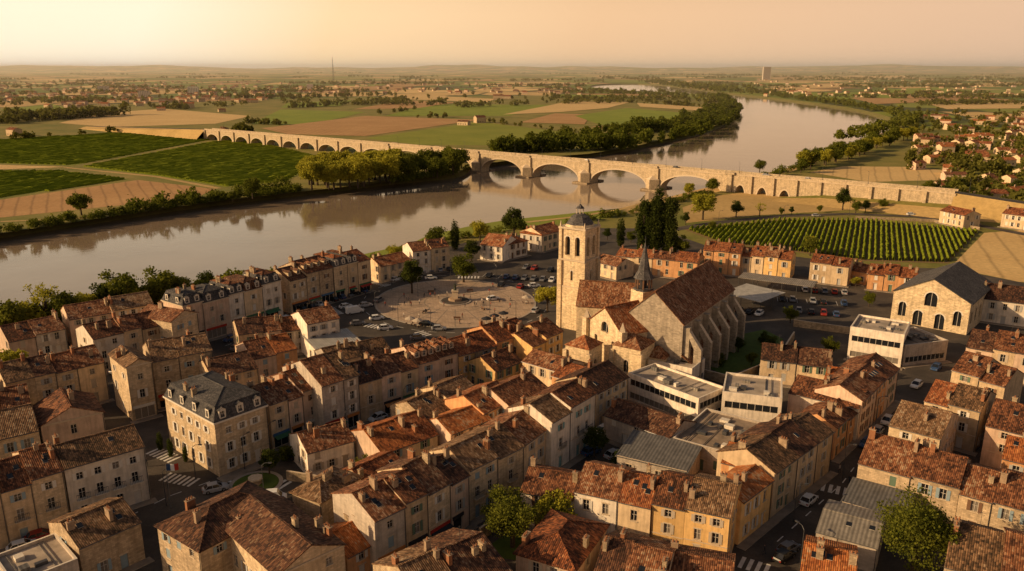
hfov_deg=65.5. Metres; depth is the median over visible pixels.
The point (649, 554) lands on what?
town house
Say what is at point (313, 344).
market hall
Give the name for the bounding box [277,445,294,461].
bush
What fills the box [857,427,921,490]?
town house
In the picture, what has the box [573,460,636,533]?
town house
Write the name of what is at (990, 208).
road embankment
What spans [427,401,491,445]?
town house
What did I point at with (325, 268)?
town house
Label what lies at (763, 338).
bush
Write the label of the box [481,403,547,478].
town house
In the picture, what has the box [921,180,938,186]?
deciduous tree
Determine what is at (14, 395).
town house
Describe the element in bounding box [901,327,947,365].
modern building
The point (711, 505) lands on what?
town house
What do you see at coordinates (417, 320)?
cafe parasol table
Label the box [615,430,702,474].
covered market
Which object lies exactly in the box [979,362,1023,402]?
town house
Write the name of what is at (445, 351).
town house
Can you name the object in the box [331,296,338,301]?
parked car
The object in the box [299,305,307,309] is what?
parked car
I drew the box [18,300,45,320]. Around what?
deciduous tree
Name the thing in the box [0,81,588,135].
distant village
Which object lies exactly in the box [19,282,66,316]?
sparse tree
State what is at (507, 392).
town house
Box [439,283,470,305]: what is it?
fountain
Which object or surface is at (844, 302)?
parked car
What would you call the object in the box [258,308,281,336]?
town house
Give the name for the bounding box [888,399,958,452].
town house
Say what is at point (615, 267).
town house
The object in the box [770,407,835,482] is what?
town house
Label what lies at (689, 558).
town house
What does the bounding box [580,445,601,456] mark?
parked car
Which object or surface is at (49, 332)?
town house
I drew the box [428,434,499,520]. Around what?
town house
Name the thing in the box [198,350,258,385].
town house
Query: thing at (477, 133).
field ground
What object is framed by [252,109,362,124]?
field ground
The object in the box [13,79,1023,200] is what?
village trees
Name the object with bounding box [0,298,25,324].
deciduous tree
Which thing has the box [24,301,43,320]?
deciduous tree
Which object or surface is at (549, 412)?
town house
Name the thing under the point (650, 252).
town house
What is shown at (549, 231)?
town house
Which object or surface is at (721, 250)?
town house
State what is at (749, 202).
dry meadow ground
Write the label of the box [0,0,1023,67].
sky
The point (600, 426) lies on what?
parked car
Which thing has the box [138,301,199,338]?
town house
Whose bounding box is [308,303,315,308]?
parked car
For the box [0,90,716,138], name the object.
distant tree line
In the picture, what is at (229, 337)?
parked car
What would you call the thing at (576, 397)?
town house
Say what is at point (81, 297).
deciduous tree
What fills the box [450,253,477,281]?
deciduous tree
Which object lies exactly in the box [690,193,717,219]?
deciduous tree
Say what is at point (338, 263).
town house
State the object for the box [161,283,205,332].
town house
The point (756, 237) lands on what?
vineyard rows
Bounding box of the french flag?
[165,463,178,505]
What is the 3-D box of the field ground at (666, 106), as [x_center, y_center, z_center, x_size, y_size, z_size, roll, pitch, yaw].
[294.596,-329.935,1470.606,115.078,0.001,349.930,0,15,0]
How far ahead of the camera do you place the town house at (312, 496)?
122.77 m
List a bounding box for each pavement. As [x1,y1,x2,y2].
[0,222,1023,570]
[374,280,535,327]
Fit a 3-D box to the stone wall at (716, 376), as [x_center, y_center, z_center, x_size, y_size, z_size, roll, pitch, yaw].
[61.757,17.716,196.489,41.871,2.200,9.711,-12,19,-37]
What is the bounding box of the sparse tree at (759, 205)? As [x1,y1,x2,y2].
[755,203,766,215]
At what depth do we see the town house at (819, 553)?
105.65 m
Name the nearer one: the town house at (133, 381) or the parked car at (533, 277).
the town house at (133, 381)
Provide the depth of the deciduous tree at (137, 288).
229.63 m
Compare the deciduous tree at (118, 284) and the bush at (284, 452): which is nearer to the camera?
the bush at (284, 452)
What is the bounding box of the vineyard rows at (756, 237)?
[689,217,976,261]
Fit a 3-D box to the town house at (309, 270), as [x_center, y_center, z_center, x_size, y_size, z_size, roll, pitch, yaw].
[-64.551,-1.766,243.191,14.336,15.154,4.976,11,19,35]
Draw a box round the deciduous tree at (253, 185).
[241,176,260,198]
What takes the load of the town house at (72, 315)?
on the town ground at (775, 322)
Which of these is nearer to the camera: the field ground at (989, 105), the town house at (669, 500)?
the town house at (669, 500)
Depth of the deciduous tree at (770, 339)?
199.46 m
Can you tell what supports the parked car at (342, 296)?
on the town ground at (775, 322)
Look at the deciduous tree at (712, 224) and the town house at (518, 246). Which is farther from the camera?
the deciduous tree at (712, 224)
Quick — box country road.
[0,167,1023,234]
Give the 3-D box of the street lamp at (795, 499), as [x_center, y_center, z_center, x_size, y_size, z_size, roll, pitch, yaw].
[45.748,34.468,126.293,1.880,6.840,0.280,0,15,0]
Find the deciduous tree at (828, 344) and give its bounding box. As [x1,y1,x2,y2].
[820,335,840,351]
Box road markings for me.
[136,274,853,570]
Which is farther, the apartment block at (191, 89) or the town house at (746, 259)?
the apartment block at (191, 89)
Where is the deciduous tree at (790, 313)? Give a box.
[782,305,799,322]
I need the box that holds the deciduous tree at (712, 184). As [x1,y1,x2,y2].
[706,178,720,189]
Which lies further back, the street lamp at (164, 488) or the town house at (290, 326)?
the town house at (290, 326)
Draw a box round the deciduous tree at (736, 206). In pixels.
[731,200,743,216]
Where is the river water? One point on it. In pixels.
(216, 240)
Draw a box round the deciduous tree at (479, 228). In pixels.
[469,219,491,241]
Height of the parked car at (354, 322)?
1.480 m
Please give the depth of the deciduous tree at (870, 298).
240.56 m
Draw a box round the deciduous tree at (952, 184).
[947,180,962,187]
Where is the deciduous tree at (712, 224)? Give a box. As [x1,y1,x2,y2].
[707,221,715,226]
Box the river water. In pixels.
[0,84,887,305]
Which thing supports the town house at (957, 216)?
on the grass ground at (891, 155)
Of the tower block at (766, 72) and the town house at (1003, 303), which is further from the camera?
the tower block at (766, 72)
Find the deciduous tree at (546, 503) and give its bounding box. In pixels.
[533,488,577,522]
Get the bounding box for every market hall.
[302,328,360,356]
[890,261,992,334]
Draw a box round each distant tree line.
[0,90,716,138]
[486,92,743,151]
[587,78,923,138]
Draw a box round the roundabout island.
[228,471,282,489]
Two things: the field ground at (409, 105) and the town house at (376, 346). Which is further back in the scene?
the field ground at (409, 105)
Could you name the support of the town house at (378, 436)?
on the town ground at (775, 322)
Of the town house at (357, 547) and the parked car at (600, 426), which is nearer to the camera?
the town house at (357, 547)
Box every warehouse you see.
[815,499,885,570]
[840,477,913,539]
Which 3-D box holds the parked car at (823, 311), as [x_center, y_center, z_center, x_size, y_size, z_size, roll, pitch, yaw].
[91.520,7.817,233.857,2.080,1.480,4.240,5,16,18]
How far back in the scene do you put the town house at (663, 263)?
276.19 m
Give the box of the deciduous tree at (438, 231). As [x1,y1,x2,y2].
[424,226,447,238]
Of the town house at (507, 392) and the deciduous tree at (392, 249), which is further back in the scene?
the deciduous tree at (392, 249)
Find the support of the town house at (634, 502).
on the town ground at (775, 322)
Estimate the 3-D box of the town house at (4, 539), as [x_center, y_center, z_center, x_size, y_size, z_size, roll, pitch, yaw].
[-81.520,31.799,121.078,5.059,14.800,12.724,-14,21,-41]
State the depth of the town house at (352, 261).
251.86 m
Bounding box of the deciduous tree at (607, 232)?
[602,228,611,239]
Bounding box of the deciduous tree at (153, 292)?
[140,285,161,302]
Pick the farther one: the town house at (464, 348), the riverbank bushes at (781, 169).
the riverbank bushes at (781, 169)
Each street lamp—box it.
[162,469,166,505]
[192,444,201,479]
[242,431,249,468]
[793,483,808,521]
[795,520,803,567]
[842,444,856,479]
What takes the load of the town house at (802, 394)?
on the town ground at (775, 322)
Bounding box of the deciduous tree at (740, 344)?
[735,337,746,351]
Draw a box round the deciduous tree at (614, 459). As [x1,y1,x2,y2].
[610,449,620,463]
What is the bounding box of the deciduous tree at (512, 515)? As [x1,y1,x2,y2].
[480,484,543,547]
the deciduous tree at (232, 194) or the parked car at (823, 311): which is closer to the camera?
the parked car at (823, 311)
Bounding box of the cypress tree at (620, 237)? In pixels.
[616,216,625,246]
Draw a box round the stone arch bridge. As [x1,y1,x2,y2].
[203,128,959,203]
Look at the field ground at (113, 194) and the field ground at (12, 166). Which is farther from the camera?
the field ground at (12, 166)
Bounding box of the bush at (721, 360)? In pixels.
[714,353,726,366]
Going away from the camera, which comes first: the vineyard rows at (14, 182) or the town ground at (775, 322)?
the town ground at (775, 322)
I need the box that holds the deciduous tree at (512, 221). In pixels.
[501,206,525,235]
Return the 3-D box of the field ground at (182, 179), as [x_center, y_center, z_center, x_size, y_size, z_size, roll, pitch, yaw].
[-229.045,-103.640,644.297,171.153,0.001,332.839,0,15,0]
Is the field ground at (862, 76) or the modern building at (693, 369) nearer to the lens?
the modern building at (693, 369)
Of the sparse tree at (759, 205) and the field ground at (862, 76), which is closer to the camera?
the sparse tree at (759, 205)
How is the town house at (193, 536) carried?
on the town ground at (775, 322)
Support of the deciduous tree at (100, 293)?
on the town ground at (775, 322)
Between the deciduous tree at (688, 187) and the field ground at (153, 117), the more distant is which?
the field ground at (153, 117)
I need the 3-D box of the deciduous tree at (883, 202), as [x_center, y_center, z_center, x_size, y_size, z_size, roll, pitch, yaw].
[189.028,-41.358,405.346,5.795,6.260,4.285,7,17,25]
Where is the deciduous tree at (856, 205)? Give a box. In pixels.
[851,199,861,212]
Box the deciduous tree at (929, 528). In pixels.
[873,483,962,570]
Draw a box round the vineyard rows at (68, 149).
[0,132,216,164]
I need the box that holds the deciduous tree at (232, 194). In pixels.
[227,190,237,201]
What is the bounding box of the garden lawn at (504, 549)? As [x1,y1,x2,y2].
[492,530,524,559]
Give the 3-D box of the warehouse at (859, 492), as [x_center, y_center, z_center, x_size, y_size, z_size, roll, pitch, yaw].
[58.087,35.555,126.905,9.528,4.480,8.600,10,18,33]
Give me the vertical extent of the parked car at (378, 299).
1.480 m
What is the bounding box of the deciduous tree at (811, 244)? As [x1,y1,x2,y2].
[802,235,820,255]
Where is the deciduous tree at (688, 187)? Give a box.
[683,183,695,192]
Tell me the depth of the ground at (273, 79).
3907.82 m
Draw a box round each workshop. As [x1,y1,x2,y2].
[602,397,696,443]
[673,408,760,474]
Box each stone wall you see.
[286,470,315,482]
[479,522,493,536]
[704,331,794,382]
[793,319,849,333]
[855,216,979,229]
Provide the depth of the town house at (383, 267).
270.00 m
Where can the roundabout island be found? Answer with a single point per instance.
(273, 480)
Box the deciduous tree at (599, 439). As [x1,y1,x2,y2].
[582,426,608,456]
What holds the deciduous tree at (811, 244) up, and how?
on the grass ground at (891, 155)
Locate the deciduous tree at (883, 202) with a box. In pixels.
[878,198,889,206]
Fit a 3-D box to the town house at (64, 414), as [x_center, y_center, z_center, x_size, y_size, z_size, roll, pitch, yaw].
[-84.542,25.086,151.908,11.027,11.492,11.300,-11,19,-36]
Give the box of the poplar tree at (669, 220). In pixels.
[660,195,679,251]
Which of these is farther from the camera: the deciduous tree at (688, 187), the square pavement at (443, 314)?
the deciduous tree at (688, 187)
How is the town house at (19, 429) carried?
on the town ground at (775, 322)
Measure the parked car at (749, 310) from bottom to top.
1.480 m
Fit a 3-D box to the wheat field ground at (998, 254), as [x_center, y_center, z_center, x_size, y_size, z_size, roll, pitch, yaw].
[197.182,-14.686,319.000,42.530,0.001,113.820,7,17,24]
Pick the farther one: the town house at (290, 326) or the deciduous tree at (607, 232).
the deciduous tree at (607, 232)
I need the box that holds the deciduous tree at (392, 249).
[385,245,402,253]
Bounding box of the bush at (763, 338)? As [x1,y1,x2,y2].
[757,331,769,341]
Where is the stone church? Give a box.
[556,198,745,377]
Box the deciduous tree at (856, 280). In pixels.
[850,277,861,286]
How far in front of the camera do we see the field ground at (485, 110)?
1345.62 m
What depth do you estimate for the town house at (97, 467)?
128.67 m
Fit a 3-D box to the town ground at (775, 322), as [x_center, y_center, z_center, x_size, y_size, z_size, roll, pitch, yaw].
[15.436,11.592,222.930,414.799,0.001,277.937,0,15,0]
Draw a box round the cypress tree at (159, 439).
[156,432,162,449]
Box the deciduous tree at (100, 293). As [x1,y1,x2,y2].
[88,282,114,299]
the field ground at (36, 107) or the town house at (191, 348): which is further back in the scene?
the field ground at (36, 107)
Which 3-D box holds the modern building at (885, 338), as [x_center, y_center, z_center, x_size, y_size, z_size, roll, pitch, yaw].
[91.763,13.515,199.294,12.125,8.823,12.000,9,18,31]
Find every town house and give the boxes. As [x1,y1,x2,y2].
[0,320,38,356]
[0,350,38,404]
[0,379,30,408]
[0,403,40,458]
[0,454,38,541]
[0,488,9,548]
[0,533,79,570]
[11,439,69,528]
[26,349,58,400]
[27,308,67,354]
[32,387,105,444]
[47,497,144,570]
[49,351,80,390]
[52,424,150,511]
[60,297,111,346]
[67,344,109,401]
[75,317,124,372]
[106,291,153,315]
[107,344,157,420]
[111,310,143,352]
[133,307,162,342]
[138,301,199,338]
[142,337,181,408]
[153,480,293,570]
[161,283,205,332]
[172,329,212,378]
[186,283,231,339]
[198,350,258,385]
[209,275,245,330]
[223,270,264,317]
[225,494,346,570]
[231,316,263,344]
[234,330,277,382]
[242,266,282,316]
[246,371,290,449]
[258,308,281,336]
[266,326,297,372]
[268,360,314,428]
[273,261,308,312]
[275,371,304,432]
[278,256,321,303]
[278,309,301,352]
[282,353,346,426]
[288,417,355,474]
[289,465,363,524]
[290,300,340,354]
[300,255,334,303]
[313,250,348,297]
[314,338,361,362]
[322,349,360,428]
[326,245,358,294]
[331,474,406,570]
[331,513,370,570]
[342,450,399,479]
[344,245,372,292]
[349,358,382,421]
[350,419,412,460]
[354,336,390,358]
[354,351,401,413]
[364,468,429,547]
[370,251,411,282]
[371,537,450,570]
[376,446,454,537]
[380,407,438,455]
[384,347,418,398]
[389,385,449,418]
[390,338,439,387]
[402,238,431,272]
[409,526,511,570]
[420,374,474,398]
[425,336,458,379]
[427,237,449,271]
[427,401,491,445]
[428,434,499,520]
[430,444,470,528]
[444,380,500,418]
[448,335,475,377]
[453,419,525,503]
[461,323,497,357]
[466,315,514,351]
[467,342,521,384]
[480,232,515,261]
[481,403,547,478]
[488,366,546,413]
[497,229,528,258]
[503,317,523,332]
[507,392,572,466]
[511,323,547,359]
[512,508,609,570]
[519,224,542,251]
[520,220,558,251]
[520,456,580,525]
[521,348,584,386]
[523,315,564,355]
[532,375,597,459]
[550,357,584,384]
[554,358,629,426]
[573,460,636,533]
[594,527,643,570]
[599,253,634,279]
[615,245,637,272]
[617,463,659,536]
[625,536,680,570]
[634,244,656,272]
[650,459,693,543]
[652,247,677,276]
[670,539,735,570]
[673,250,704,277]
[683,471,742,552]
[703,235,716,263]
[713,238,731,274]
[716,432,800,517]
[720,431,736,472]
[726,464,774,544]
[728,240,744,275]
[738,413,819,498]
[740,241,753,273]
[750,241,766,273]
[759,335,797,384]
[763,242,781,275]
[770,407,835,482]
[777,245,795,277]
[787,373,867,439]
[795,346,832,379]
[800,399,850,459]
[800,535,857,570]
[809,248,834,283]
[813,366,879,438]
[813,398,859,445]
[824,365,840,378]
[829,256,853,285]
[832,363,889,421]
[839,352,899,411]
[851,258,869,284]
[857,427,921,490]
[866,258,885,290]
[883,262,900,291]
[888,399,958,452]
[897,264,918,286]
[910,438,971,522]
[923,371,957,409]
[939,205,981,227]
[944,511,1004,570]
[947,383,996,451]
[950,351,1000,386]
[956,463,1000,525]
[966,324,997,356]
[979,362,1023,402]
[979,395,1023,468]
[981,280,1023,326]
[989,468,1023,530]
[992,324,1020,366]
[1000,203,1023,229]
[1000,432,1023,471]
[1001,526,1023,570]
[1013,334,1023,383]
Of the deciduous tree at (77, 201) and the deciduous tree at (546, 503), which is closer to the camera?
the deciduous tree at (546, 503)
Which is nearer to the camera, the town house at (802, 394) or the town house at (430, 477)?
the town house at (430, 477)
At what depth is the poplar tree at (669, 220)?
302.72 m
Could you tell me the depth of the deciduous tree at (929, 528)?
110.35 m
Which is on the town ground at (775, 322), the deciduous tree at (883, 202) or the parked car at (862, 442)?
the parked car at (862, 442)
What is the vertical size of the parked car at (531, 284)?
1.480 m
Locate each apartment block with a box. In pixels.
[97,86,108,92]
[138,91,149,97]
[187,86,198,93]
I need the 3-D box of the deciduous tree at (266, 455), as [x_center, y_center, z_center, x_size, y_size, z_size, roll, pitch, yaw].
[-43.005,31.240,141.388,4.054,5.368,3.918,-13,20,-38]
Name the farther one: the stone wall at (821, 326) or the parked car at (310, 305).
the parked car at (310, 305)
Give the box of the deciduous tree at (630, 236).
[626,231,636,242]
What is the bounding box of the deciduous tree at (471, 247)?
[463,239,480,260]
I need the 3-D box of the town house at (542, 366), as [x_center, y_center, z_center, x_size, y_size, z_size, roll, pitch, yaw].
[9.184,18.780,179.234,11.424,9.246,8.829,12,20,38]
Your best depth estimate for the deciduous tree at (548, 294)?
234.60 m
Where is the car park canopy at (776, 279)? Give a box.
[738,272,817,296]
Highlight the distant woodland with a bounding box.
[0,72,1023,106]
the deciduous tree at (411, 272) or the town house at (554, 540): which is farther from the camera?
the deciduous tree at (411, 272)
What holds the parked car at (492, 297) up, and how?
on the town ground at (775, 322)
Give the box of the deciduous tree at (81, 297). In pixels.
[71,292,98,303]
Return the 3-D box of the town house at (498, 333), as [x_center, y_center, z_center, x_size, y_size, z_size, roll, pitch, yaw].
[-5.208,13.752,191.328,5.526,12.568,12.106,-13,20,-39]
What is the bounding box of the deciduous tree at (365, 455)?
[354,453,368,461]
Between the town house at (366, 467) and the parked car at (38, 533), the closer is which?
the parked car at (38, 533)
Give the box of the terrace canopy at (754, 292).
[734,283,785,310]
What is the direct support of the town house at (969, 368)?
on the town ground at (775, 322)
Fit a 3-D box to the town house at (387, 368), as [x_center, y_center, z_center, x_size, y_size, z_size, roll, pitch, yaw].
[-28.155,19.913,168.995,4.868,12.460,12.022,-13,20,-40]
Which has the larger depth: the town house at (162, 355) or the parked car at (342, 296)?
the parked car at (342, 296)
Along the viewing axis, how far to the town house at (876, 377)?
164.34 m
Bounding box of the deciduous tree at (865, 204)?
[861,200,870,211]
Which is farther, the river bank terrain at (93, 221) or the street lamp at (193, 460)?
the river bank terrain at (93, 221)
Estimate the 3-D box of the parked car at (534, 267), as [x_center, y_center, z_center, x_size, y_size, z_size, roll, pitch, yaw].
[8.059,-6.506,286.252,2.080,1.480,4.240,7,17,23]
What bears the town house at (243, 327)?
on the town ground at (775, 322)
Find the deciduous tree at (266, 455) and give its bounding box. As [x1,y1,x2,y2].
[258,448,280,473]
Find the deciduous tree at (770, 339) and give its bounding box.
[761,335,777,345]
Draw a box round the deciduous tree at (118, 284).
[98,269,138,295]
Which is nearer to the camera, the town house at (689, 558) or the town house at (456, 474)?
the town house at (689, 558)
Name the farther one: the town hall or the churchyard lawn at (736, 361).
the churchyard lawn at (736, 361)
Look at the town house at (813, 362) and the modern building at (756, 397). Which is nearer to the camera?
the modern building at (756, 397)
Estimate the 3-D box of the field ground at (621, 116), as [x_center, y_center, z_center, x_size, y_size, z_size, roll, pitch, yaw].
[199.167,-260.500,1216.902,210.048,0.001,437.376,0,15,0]
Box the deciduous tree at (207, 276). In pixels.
[193,270,213,284]
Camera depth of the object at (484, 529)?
122.72 m
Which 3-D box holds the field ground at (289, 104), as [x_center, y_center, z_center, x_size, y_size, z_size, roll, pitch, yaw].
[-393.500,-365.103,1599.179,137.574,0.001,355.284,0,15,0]
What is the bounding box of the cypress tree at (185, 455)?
[182,446,188,461]
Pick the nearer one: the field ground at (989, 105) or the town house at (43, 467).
the town house at (43, 467)
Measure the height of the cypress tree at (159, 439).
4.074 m
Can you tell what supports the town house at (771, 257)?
on the town ground at (775, 322)
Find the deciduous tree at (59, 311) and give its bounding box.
[57,302,74,319]
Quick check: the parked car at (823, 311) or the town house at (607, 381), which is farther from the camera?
the parked car at (823, 311)
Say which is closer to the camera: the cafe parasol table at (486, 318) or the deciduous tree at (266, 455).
the deciduous tree at (266, 455)
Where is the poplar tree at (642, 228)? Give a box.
[634,195,652,249]
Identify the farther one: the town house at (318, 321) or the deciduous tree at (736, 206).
the deciduous tree at (736, 206)
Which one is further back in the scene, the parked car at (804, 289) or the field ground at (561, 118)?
the field ground at (561, 118)
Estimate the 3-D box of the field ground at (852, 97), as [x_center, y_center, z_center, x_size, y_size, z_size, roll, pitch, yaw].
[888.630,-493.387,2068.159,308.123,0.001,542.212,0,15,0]
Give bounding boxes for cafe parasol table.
[405,316,414,325]
[412,318,422,327]
[481,316,490,323]
[499,311,507,319]
[522,295,530,304]
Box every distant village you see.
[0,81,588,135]
[754,77,1023,197]
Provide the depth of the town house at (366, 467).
132.14 m
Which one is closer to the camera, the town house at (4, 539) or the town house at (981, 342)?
the town house at (4, 539)
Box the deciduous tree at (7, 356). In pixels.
[0,348,28,361]
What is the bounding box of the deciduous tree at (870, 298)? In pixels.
[862,290,876,306]
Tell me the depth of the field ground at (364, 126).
996.67 m
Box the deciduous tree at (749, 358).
[745,352,758,364]
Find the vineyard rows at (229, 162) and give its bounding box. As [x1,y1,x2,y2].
[84,139,313,185]
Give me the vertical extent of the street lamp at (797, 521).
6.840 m
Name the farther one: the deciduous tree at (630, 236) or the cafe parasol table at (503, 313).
the deciduous tree at (630, 236)
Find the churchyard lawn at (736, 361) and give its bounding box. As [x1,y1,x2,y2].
[711,330,782,373]
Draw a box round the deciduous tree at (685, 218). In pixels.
[680,212,689,224]
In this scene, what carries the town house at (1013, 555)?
on the town ground at (775, 322)
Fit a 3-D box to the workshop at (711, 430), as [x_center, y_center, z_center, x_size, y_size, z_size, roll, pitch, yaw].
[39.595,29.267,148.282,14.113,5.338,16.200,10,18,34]
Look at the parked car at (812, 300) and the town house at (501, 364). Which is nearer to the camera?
the town house at (501, 364)
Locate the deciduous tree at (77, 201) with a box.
[65,191,92,214]
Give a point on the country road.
(793, 215)
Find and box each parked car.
[5,538,36,550]
[23,528,49,538]
[201,481,228,494]
[222,334,232,342]
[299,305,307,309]
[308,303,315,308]
[315,301,323,306]
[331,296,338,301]
[338,303,352,308]
[339,294,346,299]
[350,319,365,325]
[358,301,372,307]
[367,411,388,421]
[369,314,384,320]
[373,296,383,302]
[377,324,392,330]
[390,276,400,280]
[410,333,425,340]
[418,320,433,325]
[425,275,436,279]
[431,324,446,330]
[485,272,492,277]
[486,295,499,300]
[497,281,504,286]
[503,274,509,278]
[512,274,518,279]
[516,283,524,288]
[521,274,527,279]
[522,264,530,268]
[527,282,540,287]
[530,265,538,269]
[530,275,536,280]
[531,307,539,312]
[539,276,545,281]
[546,266,554,271]
[548,276,554,282]
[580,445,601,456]
[596,423,603,433]
[603,448,618,459]
[745,307,753,314]
[754,309,763,315]
[771,547,796,564]
[775,540,800,550]
[779,295,785,300]
[789,295,795,301]
[795,306,801,313]
[799,492,818,506]
[801,286,807,291]
[808,308,814,314]
[809,297,816,303]
[819,298,826,304]
[820,308,826,315]
[821,287,827,293]
[831,288,837,293]
[832,310,839,316]
[840,299,847,305]
[841,289,847,294]
[859,435,867,447]
[873,424,884,433]
[880,413,892,425]
[910,379,922,388]
[930,362,941,371]
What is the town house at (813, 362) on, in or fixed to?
on the town ground at (775, 322)
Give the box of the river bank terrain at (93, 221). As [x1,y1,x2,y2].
[0,84,901,240]
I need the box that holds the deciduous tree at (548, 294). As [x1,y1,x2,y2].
[532,286,556,311]
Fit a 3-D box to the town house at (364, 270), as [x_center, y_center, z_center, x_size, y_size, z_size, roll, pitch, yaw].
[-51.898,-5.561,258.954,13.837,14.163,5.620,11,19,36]
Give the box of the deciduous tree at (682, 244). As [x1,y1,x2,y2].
[675,235,691,251]
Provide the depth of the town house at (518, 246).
304.39 m
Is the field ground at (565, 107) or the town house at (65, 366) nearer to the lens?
the town house at (65, 366)
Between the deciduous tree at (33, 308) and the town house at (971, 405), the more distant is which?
the deciduous tree at (33, 308)
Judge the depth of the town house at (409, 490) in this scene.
116.67 m
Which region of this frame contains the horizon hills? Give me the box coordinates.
[0,64,1023,71]
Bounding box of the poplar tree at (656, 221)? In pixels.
[648,185,665,249]
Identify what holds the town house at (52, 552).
on the town ground at (775, 322)
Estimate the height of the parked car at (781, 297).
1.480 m
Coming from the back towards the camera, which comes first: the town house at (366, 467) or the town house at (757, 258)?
the town house at (757, 258)
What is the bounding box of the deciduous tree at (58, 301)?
[39,288,77,321]
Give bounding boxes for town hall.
[163,370,269,476]
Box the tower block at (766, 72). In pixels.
[762,67,770,79]
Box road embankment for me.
[79,126,1023,222]
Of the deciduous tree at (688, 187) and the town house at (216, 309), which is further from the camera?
the deciduous tree at (688, 187)
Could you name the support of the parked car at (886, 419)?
on the town ground at (775, 322)
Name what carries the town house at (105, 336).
on the town ground at (775, 322)
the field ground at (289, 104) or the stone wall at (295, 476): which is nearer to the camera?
the stone wall at (295, 476)
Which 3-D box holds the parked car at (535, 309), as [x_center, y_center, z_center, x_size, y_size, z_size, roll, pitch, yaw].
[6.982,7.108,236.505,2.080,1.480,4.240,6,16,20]
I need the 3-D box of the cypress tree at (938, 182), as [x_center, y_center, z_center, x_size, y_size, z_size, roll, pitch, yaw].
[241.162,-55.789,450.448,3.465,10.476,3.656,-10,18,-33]
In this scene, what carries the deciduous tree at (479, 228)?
on the town ground at (775, 322)
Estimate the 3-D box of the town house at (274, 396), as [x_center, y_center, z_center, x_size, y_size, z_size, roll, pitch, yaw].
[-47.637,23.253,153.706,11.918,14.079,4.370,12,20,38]
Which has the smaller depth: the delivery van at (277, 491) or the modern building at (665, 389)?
the delivery van at (277, 491)
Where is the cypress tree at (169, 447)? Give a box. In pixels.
[165,439,173,456]
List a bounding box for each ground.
[0,72,1023,269]
[0,95,718,232]
[0,165,56,168]
[0,176,128,197]
[0,180,213,217]
[1,104,63,110]
[2,138,216,165]
[61,109,246,126]
[67,230,1023,570]
[84,161,298,186]
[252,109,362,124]
[262,116,473,135]
[281,100,350,107]
[357,100,452,108]
[368,123,577,144]
[387,104,547,115]
[407,95,492,101]
[446,128,1023,282]
[508,102,628,113]
[523,113,586,123]
[549,94,629,98]
[576,108,691,124]
[637,103,702,109]
[682,190,851,222]
[685,219,978,262]
[776,83,864,88]
[794,92,911,98]
[805,75,907,78]
[812,166,941,181]
[849,97,957,103]
[880,87,972,93]
[930,102,1023,108]
[956,230,1023,281]
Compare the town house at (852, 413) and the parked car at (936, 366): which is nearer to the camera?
the town house at (852, 413)
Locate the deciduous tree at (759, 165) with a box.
[754,159,766,172]
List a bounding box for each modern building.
[628,363,722,419]
[648,357,704,378]
[721,372,781,421]
[847,314,910,366]
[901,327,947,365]
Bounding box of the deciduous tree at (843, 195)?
[835,187,852,209]
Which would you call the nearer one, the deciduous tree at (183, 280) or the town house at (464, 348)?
the town house at (464, 348)
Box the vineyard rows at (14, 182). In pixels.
[0,169,123,196]
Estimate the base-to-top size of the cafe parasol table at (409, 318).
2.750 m
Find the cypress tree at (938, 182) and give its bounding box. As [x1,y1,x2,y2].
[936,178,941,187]
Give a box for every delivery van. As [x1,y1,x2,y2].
[267,488,286,497]
[345,305,363,314]
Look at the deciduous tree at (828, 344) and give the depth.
199.37 m
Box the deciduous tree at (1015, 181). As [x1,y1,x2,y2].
[1010,179,1022,186]
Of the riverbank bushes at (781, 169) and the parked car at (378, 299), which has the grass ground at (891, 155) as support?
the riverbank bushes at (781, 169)
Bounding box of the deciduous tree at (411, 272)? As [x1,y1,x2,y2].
[398,259,423,293]
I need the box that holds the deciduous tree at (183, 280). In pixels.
[168,276,193,287]
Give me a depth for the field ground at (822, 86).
3053.31 m
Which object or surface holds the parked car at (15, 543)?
on the town ground at (775, 322)
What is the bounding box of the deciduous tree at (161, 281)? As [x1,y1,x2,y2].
[140,265,178,300]
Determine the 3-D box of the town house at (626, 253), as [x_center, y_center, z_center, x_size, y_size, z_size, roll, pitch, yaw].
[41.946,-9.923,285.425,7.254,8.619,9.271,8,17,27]
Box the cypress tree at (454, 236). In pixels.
[449,219,459,249]
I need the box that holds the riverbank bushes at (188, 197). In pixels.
[0,164,469,232]
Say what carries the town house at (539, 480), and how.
on the town ground at (775, 322)
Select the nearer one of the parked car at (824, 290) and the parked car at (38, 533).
the parked car at (38, 533)
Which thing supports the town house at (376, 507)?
on the town ground at (775, 322)
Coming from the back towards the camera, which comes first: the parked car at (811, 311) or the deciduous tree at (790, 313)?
the parked car at (811, 311)
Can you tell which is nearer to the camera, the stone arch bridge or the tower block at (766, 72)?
the stone arch bridge
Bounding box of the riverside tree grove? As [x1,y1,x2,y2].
[295,125,917,190]
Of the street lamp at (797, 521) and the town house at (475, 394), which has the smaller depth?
the street lamp at (797, 521)
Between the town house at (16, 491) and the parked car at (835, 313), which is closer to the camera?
the town house at (16, 491)
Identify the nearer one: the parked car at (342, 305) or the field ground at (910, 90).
the parked car at (342, 305)
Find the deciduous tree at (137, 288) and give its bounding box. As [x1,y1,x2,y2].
[113,280,151,295]

